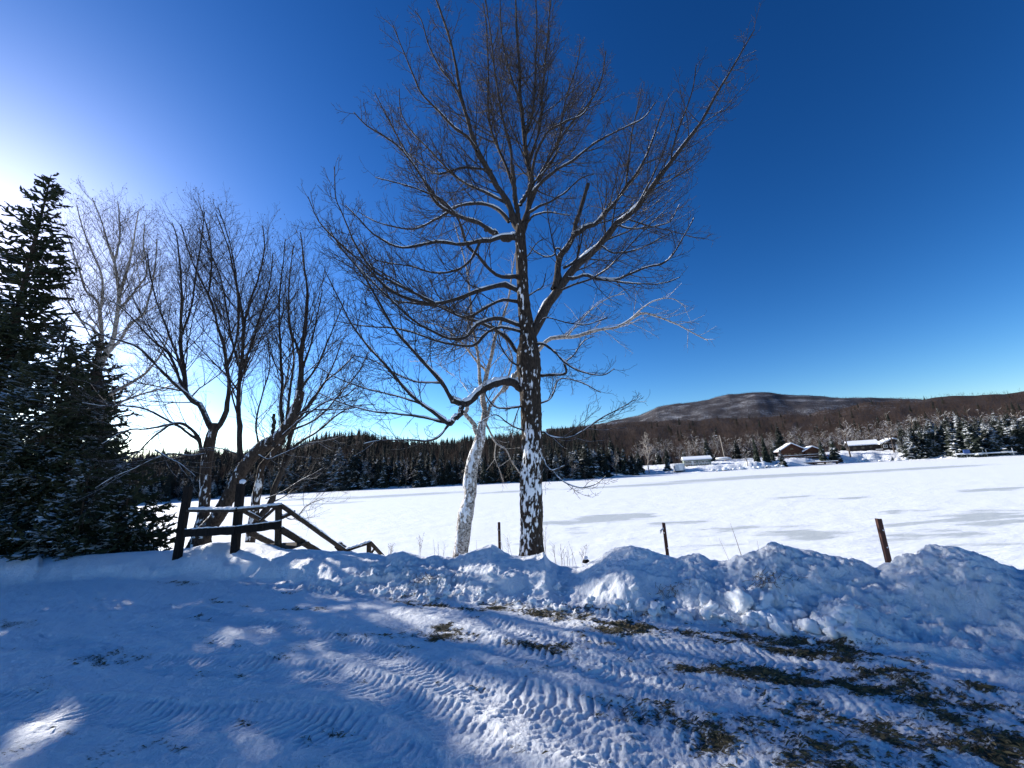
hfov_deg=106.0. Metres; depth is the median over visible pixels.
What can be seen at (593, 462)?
spruce tree
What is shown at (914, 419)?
bare tree
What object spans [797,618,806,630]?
snow chunk
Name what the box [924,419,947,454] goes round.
spruce tree
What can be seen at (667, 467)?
spruce tree
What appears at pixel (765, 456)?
spruce tree
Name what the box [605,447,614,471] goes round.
spruce tree
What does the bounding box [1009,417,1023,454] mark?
spruce tree
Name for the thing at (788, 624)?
snow chunk
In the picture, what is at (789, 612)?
snow chunk
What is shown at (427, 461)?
spruce tree
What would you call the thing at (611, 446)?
spruce tree
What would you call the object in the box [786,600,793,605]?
snow chunk
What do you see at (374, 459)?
spruce tree
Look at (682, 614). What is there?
snow chunk
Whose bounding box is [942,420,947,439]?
spruce tree
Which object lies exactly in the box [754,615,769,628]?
snow chunk
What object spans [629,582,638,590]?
snow chunk
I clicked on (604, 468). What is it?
spruce tree
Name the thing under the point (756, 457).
spruce tree
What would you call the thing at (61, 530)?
spruce tree
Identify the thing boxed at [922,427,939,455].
spruce tree
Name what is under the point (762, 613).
snow chunk
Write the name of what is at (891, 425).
bare tree
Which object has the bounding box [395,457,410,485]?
spruce tree
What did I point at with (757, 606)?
snow chunk
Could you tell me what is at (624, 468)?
spruce tree
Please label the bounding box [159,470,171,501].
spruce tree
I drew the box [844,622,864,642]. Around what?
snow chunk
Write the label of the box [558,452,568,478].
spruce tree
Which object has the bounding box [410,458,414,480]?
spruce tree
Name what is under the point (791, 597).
snow chunk
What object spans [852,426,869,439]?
bare tree
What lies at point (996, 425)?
spruce tree
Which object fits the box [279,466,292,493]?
spruce tree
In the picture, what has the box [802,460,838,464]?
boathouse deck
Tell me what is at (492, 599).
snow chunk
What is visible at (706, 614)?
snow chunk
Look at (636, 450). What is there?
bare tree
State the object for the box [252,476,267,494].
spruce tree
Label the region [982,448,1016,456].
dock section
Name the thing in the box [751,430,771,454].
bare tree
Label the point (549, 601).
snow chunk
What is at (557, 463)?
spruce tree
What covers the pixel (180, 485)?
bare tree
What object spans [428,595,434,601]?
snow chunk
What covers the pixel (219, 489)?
spruce tree
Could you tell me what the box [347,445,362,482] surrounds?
spruce tree
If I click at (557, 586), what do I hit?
snow chunk
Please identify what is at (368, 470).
bare tree
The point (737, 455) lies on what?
spruce tree
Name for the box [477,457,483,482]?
spruce tree
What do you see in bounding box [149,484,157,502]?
spruce tree
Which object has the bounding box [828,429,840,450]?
bare tree
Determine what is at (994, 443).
spruce tree
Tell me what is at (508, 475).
spruce tree
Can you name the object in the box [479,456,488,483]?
spruce tree
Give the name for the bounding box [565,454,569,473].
spruce tree
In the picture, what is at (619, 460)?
spruce tree
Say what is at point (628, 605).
snow chunk
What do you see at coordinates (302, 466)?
spruce tree
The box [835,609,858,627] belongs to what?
snow chunk
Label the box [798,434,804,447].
spruce tree
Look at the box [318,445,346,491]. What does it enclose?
spruce tree
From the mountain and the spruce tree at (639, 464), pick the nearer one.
the spruce tree at (639, 464)
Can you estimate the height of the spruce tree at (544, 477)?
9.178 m
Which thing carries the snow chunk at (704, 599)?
on the ground at (953, 616)
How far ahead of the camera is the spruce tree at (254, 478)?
197.68 m
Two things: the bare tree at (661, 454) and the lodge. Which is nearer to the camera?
the lodge
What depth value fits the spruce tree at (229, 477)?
178.43 m
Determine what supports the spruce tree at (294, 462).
on the hills
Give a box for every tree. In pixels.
[0,173,81,490]
[0,322,127,554]
[0,457,130,561]
[7,332,147,551]
[14,175,209,491]
[20,400,136,551]
[39,182,298,542]
[66,457,176,555]
[115,496,177,551]
[137,482,151,503]
[139,203,389,547]
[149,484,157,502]
[154,481,161,500]
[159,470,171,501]
[173,471,179,497]
[175,478,183,497]
[175,479,182,497]
[177,469,183,483]
[178,478,192,500]
[192,477,199,498]
[211,480,218,497]
[213,471,219,487]
[216,478,223,494]
[219,469,231,495]
[223,289,393,542]
[245,472,252,495]
[251,467,256,488]
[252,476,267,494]
[264,467,268,487]
[264,472,272,493]
[265,466,278,493]
[277,461,287,492]
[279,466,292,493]
[282,458,295,492]
[290,455,306,491]
[292,450,297,471]
[295,0,761,555]
[296,468,310,492]
[305,451,312,469]
[308,457,320,491]
[313,447,329,491]
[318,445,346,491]
[322,456,331,487]
[338,445,361,490]
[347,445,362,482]
[356,458,371,489]
[359,450,373,487]
[363,460,376,479]
[371,452,376,467]
[371,459,380,487]
[372,456,381,481]
[377,457,389,487]
[386,459,392,484]
[388,455,401,485]
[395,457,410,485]
[401,460,414,483]
[405,222,717,557]
[406,456,411,483]
[409,450,429,487]
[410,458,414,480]
[425,451,430,477]
[428,447,436,470]
[428,455,433,483]
[429,468,437,485]
[434,458,444,485]
[442,456,449,484]
[447,460,458,484]
[456,456,463,483]
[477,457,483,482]
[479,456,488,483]
[487,457,497,482]
[496,444,505,470]
[496,463,505,482]
[502,452,512,479]
[505,459,511,481]
[509,453,519,482]
[512,445,521,481]
[542,466,548,481]
[545,452,552,478]
[550,449,564,478]
[550,459,560,480]
[555,441,562,461]
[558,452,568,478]
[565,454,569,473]
[568,455,580,478]
[568,457,579,474]
[569,441,583,478]
[576,438,581,458]
[577,437,598,478]
[578,441,581,467]
[587,449,602,477]
[593,445,599,466]
[596,444,600,461]
[597,448,613,477]
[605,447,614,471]
[606,444,614,471]
[608,435,616,456]
[609,452,620,475]
[612,445,621,467]
[612,455,620,473]
[620,448,629,474]
[628,453,639,474]
[632,443,642,457]
[636,450,645,473]
[640,433,653,472]
[652,437,667,463]
[655,447,662,464]
[663,448,670,463]
[663,456,671,470]
[679,435,695,456]
[690,429,699,454]
[702,439,714,461]
[711,436,717,456]
[712,432,722,456]
[722,439,732,459]
[732,437,742,458]
[741,448,748,465]
[744,432,755,457]
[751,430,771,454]
[752,435,760,461]
[761,434,771,462]
[766,432,775,449]
[769,446,776,460]
[775,421,785,456]
[777,448,787,466]
[794,427,810,444]
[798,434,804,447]
[818,438,828,460]
[820,432,829,451]
[825,418,854,456]
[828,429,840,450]
[828,434,842,462]
[848,427,863,440]
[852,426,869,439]
[861,424,877,439]
[868,421,889,440]
[875,410,897,451]
[886,420,899,437]
[896,435,904,451]
[897,423,910,445]
[897,440,903,452]
[899,431,923,458]
[901,415,915,428]
[907,422,914,437]
[912,416,923,437]
[912,431,933,458]
[917,428,922,442]
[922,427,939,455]
[923,425,942,456]
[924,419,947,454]
[925,419,936,437]
[934,421,949,451]
[936,411,945,426]
[941,415,954,429]
[941,423,967,457]
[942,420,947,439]
[953,414,963,434]
[955,414,962,441]
[960,413,988,456]
[964,417,991,455]
[972,416,981,436]
[979,418,990,447]
[984,422,1014,454]
[989,409,998,424]
[990,414,998,433]
[993,415,1013,438]
[997,417,1008,444]
[999,416,1019,450]
[1003,410,1011,424]
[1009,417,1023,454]
[1018,419,1023,454]
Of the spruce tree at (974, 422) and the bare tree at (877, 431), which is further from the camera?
the bare tree at (877, 431)
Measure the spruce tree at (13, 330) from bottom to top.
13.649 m
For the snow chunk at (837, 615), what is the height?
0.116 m
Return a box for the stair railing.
[172,479,383,559]
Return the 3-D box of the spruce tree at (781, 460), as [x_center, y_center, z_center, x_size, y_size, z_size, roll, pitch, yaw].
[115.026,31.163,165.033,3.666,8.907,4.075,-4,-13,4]
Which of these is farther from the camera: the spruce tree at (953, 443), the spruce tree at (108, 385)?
the spruce tree at (953, 443)
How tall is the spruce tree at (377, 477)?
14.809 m
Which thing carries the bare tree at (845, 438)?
on the hills
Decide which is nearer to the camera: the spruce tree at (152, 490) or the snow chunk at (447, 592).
the snow chunk at (447, 592)
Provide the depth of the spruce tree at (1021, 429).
144.11 m
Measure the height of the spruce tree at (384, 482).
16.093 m
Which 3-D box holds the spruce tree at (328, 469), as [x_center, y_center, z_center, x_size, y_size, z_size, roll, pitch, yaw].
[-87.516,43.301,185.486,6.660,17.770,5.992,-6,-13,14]
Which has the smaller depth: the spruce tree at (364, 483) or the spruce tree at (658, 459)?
the spruce tree at (364, 483)
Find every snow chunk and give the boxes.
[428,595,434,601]
[443,590,450,595]
[479,590,485,596]
[488,596,495,601]
[506,597,513,601]
[529,596,536,603]
[533,601,540,605]
[545,599,552,605]
[553,582,560,589]
[553,603,560,610]
[559,604,567,609]
[607,603,617,610]
[613,598,622,605]
[624,601,631,608]
[626,609,634,615]
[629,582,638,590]
[634,606,642,611]
[636,598,643,605]
[648,608,656,616]
[649,601,662,614]
[658,599,664,606]
[667,607,675,615]
[669,601,678,611]
[674,608,691,620]
[680,607,696,618]
[698,592,710,606]
[700,609,711,619]
[703,600,718,611]
[719,613,730,621]
[724,587,753,614]
[730,585,742,591]
[740,614,756,627]
[745,609,759,618]
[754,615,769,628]
[755,604,763,609]
[757,610,765,617]
[758,589,774,608]
[759,609,781,624]
[767,606,775,614]
[769,618,794,637]
[776,609,790,621]
[781,606,797,620]
[781,620,792,631]
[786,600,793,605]
[787,595,794,601]
[792,600,803,608]
[793,607,807,618]
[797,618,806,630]
[804,618,821,633]
[807,638,815,643]
[814,615,824,630]
[818,593,833,601]
[822,614,843,628]
[822,625,838,638]
[831,609,845,623]
[834,603,857,617]
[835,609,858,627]
[835,626,856,640]
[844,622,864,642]
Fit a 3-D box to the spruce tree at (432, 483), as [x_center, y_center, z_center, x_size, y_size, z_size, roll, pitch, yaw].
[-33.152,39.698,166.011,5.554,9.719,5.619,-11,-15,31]
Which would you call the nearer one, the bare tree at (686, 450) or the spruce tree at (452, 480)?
the spruce tree at (452, 480)
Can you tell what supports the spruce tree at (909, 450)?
on the hills
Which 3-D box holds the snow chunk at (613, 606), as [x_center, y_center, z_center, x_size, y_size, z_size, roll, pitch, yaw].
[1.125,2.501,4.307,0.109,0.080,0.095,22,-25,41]
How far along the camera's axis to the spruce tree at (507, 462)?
162.47 m
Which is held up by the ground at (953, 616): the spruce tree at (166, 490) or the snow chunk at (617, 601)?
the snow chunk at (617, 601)
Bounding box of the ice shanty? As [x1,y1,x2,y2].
[672,464,684,471]
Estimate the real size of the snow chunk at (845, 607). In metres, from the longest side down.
0.189 x 0.141 x 0.135 m
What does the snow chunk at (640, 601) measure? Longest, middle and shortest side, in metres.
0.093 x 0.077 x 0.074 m
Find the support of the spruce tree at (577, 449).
on the hills
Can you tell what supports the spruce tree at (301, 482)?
on the hills
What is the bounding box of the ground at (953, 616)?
[0,542,1023,767]
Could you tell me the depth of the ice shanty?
161.34 m
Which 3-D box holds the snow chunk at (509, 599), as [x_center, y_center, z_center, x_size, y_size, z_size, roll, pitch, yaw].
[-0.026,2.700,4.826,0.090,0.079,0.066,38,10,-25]
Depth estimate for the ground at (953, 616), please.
3.29 m
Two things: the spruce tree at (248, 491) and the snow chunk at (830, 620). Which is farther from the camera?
the spruce tree at (248, 491)
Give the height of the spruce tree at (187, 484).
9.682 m
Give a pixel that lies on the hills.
(875, 455)
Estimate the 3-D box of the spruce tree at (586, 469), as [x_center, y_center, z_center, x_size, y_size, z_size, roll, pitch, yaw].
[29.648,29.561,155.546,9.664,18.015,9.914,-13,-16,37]
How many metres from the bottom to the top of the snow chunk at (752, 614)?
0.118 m
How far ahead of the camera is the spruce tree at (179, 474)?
170.87 m
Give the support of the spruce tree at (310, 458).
on the hills
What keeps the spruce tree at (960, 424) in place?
on the hills
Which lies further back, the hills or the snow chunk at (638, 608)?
the hills
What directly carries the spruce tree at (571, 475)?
on the hills
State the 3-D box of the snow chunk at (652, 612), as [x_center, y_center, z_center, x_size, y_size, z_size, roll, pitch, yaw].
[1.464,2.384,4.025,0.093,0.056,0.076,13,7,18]
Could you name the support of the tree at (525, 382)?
on the ground at (953, 616)
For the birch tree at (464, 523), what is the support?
on the ground at (953, 616)
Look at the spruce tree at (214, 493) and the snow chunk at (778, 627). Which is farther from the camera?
the spruce tree at (214, 493)
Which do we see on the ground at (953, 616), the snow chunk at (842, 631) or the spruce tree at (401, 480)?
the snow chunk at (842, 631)
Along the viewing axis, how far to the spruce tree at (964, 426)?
150.57 m
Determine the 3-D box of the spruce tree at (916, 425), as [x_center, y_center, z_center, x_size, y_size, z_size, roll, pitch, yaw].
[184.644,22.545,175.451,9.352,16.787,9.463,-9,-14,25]
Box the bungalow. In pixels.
[844,437,903,450]
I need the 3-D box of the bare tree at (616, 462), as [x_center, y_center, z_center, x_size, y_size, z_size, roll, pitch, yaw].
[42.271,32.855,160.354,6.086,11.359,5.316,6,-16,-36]
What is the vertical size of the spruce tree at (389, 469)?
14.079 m
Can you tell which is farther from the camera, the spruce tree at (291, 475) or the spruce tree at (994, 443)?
the spruce tree at (291, 475)
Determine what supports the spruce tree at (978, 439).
on the hills
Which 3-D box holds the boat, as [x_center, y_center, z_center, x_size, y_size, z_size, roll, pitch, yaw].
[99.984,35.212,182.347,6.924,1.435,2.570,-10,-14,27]
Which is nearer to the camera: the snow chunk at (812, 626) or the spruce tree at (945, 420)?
the snow chunk at (812, 626)
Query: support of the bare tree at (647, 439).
on the hills
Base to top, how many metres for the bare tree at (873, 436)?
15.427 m
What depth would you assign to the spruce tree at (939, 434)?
160.50 m
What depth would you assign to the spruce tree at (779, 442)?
191.67 m
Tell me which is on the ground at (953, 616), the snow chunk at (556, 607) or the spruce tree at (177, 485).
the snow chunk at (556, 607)
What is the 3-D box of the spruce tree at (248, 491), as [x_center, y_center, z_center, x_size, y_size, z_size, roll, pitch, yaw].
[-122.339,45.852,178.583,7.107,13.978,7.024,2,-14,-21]
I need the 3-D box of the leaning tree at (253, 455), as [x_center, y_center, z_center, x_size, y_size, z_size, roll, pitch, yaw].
[-6.657,-0.563,10.275,8.329,11.361,3.658,-8,-14,22]
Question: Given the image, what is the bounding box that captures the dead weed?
[538,520,546,553]
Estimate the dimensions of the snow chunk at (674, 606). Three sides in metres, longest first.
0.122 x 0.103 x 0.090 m
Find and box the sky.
[0,0,1023,457]
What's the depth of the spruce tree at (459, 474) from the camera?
165.08 m
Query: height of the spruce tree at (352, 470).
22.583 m
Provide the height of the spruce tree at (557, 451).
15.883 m
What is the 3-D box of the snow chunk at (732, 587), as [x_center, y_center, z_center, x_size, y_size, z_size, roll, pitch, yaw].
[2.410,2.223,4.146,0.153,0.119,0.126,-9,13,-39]
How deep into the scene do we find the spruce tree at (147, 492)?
142.24 m
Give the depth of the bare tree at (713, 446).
205.41 m
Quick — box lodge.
[773,443,841,462]
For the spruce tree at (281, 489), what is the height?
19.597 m
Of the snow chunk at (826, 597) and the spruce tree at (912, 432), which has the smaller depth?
the snow chunk at (826, 597)
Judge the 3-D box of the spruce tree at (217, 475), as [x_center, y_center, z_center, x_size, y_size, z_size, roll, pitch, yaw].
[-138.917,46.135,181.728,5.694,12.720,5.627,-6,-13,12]
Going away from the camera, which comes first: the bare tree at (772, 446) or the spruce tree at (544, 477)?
the spruce tree at (544, 477)
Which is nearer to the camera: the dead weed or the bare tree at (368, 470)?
the dead weed
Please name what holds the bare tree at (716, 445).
on the hills
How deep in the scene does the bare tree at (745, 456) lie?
162.35 m
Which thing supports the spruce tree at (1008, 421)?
on the hills
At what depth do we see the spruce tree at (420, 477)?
164.79 m
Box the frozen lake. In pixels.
[133,455,1023,569]
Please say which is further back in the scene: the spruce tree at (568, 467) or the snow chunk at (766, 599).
the spruce tree at (568, 467)
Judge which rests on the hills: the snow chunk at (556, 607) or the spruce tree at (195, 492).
the spruce tree at (195, 492)
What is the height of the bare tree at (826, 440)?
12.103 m
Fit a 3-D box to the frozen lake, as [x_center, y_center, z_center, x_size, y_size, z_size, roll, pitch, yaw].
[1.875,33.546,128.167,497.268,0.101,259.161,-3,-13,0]
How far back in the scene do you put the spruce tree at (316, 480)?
186.06 m
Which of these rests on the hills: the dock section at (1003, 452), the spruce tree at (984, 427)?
the spruce tree at (984, 427)
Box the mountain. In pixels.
[546,392,921,431]
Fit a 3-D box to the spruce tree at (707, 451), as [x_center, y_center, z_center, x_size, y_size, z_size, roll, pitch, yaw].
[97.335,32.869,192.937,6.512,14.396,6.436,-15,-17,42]
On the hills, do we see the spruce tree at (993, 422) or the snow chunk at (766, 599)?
the spruce tree at (993, 422)
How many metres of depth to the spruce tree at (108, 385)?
12.90 m
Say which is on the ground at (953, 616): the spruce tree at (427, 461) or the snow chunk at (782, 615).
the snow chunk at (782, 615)
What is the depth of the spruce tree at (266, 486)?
184.64 m
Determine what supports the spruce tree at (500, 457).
on the hills
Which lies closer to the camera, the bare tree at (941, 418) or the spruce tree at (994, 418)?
the spruce tree at (994, 418)
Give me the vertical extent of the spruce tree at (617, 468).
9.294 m
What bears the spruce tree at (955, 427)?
on the hills
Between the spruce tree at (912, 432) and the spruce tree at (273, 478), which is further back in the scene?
the spruce tree at (273, 478)
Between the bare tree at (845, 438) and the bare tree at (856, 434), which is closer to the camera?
the bare tree at (845, 438)
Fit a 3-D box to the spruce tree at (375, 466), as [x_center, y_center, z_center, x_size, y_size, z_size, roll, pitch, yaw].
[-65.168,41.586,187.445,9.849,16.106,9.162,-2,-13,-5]
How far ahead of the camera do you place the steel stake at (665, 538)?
6.17 m
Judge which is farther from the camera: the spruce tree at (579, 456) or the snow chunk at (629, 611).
the spruce tree at (579, 456)
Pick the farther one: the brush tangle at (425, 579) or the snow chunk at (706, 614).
the brush tangle at (425, 579)
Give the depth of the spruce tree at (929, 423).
172.56 m
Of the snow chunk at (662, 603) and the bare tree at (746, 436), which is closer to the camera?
the snow chunk at (662, 603)
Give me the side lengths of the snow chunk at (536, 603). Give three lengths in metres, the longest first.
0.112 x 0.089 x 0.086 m
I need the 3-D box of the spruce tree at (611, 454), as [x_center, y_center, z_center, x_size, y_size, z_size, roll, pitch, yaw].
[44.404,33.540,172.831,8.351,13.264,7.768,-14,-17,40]
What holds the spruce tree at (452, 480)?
on the hills
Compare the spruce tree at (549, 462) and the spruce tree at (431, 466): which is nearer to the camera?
the spruce tree at (549, 462)
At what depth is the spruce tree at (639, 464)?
169.13 m
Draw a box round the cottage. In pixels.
[681,455,713,466]
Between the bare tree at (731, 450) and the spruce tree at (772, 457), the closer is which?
the spruce tree at (772, 457)
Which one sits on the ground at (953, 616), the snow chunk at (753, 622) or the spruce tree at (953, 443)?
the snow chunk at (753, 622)
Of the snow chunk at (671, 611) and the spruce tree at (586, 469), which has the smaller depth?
the snow chunk at (671, 611)
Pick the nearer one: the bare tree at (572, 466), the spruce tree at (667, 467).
the bare tree at (572, 466)
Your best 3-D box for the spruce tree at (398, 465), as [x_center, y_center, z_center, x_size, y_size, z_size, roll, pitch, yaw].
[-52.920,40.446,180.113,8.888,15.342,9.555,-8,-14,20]
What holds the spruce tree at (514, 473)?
on the hills
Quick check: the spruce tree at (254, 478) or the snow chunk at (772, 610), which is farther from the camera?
the spruce tree at (254, 478)
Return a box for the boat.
[716,457,731,459]
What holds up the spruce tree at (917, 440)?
on the hills
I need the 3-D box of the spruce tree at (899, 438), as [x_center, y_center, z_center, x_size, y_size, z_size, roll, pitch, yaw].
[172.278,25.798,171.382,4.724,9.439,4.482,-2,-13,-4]
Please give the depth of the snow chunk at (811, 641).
3.36 m
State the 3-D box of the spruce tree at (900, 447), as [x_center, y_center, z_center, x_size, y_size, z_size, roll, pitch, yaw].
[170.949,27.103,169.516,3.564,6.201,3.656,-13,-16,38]
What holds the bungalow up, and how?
on the hills
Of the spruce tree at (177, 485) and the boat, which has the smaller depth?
the spruce tree at (177, 485)
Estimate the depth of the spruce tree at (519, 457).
156.12 m
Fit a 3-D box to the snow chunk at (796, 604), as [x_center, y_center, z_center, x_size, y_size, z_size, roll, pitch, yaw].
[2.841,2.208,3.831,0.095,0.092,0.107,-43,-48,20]
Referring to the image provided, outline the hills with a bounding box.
[139,391,1023,504]
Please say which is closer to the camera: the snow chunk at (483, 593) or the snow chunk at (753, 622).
the snow chunk at (753, 622)
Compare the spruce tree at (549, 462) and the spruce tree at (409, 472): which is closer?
the spruce tree at (549, 462)
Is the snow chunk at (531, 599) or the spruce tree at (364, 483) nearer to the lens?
the snow chunk at (531, 599)
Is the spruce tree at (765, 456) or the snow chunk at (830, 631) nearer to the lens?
the snow chunk at (830, 631)
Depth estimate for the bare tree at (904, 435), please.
164.62 m
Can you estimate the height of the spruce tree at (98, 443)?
5.169 m
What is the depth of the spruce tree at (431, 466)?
171.13 m
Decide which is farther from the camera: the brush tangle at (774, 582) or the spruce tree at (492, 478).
the spruce tree at (492, 478)
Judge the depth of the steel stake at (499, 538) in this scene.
7.53 m
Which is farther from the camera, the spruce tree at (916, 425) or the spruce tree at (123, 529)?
the spruce tree at (916, 425)
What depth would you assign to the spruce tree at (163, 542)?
10.18 m
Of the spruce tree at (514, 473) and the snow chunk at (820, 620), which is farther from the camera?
the spruce tree at (514, 473)
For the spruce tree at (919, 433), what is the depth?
168.69 m
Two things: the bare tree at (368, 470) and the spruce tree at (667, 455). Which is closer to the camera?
the bare tree at (368, 470)
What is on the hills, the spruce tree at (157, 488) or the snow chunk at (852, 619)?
the spruce tree at (157, 488)
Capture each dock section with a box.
[963,449,988,456]
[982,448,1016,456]
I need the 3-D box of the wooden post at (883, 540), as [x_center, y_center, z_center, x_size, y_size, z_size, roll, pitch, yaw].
[5.030,2.341,5.170,0.073,1.021,0.078,-3,-13,0]
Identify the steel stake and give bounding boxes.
[498,522,500,548]
[660,523,668,555]
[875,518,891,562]
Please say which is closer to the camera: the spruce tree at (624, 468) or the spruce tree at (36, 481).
the spruce tree at (36, 481)
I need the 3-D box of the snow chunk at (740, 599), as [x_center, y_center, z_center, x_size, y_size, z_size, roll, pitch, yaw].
[2.343,2.243,3.988,0.134,0.242,0.305,-12,-47,-15]
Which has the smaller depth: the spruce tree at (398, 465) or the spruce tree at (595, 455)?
the spruce tree at (595, 455)
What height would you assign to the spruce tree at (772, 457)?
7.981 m
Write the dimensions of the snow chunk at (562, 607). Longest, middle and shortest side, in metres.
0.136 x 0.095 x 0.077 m
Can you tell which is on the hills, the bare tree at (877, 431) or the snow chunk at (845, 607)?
the bare tree at (877, 431)
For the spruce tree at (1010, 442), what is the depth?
147.48 m
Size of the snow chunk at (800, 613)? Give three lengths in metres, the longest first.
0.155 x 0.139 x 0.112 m
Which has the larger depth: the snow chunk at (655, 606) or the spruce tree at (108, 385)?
the spruce tree at (108, 385)
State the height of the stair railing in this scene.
2.608 m
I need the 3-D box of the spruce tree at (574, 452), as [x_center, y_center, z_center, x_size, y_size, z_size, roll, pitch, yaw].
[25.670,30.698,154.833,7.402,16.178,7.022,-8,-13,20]
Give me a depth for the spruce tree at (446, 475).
164.90 m
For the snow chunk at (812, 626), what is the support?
on the ground at (953, 616)
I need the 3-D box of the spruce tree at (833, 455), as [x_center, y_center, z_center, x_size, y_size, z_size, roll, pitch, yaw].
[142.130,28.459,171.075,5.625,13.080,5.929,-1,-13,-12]
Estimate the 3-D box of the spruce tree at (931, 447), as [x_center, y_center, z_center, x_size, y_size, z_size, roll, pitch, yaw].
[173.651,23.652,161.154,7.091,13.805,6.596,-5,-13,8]
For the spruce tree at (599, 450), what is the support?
on the hills
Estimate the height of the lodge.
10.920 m
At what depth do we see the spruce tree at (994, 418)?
167.42 m
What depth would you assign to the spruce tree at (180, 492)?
162.26 m
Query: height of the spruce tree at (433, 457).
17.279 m
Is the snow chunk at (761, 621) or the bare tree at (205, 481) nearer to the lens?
the snow chunk at (761, 621)
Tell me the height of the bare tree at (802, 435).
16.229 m
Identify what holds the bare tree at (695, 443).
on the hills
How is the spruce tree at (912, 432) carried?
on the hills
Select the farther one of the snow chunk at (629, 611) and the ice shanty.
the ice shanty
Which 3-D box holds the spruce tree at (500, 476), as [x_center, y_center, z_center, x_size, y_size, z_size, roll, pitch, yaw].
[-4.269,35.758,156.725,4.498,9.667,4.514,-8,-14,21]
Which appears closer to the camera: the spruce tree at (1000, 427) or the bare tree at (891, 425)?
the spruce tree at (1000, 427)
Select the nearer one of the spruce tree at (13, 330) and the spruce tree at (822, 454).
the spruce tree at (13, 330)
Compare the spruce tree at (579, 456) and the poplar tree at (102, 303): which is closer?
the poplar tree at (102, 303)
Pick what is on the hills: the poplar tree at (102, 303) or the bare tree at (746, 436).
the bare tree at (746, 436)
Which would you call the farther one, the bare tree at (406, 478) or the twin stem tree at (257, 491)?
the bare tree at (406, 478)
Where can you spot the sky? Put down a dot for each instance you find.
(863, 194)
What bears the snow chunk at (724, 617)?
on the ground at (953, 616)
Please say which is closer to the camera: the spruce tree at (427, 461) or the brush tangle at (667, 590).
the brush tangle at (667, 590)
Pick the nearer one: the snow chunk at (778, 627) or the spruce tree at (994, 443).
the snow chunk at (778, 627)
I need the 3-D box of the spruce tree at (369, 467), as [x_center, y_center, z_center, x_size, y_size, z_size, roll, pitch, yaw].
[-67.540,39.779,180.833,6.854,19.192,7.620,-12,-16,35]
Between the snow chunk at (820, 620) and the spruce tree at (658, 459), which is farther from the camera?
the spruce tree at (658, 459)
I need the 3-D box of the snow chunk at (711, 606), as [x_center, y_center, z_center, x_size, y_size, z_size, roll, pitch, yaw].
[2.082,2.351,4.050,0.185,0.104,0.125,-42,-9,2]
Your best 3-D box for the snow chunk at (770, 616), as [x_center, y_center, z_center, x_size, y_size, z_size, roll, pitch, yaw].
[2.508,2.303,3.763,0.134,0.159,0.200,-5,-4,-14]
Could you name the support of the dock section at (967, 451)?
in the frozen lake
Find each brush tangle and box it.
[408,572,454,592]
[649,579,689,597]
[743,567,807,596]
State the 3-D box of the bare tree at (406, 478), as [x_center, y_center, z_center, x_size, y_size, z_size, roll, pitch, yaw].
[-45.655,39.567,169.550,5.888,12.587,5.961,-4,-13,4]
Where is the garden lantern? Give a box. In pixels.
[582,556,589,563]
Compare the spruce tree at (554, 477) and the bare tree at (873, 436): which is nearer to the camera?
the spruce tree at (554, 477)
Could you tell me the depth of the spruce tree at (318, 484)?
184.96 m
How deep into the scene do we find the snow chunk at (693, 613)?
4.05 m
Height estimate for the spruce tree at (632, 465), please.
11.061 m
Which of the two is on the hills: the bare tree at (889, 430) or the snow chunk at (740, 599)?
the bare tree at (889, 430)

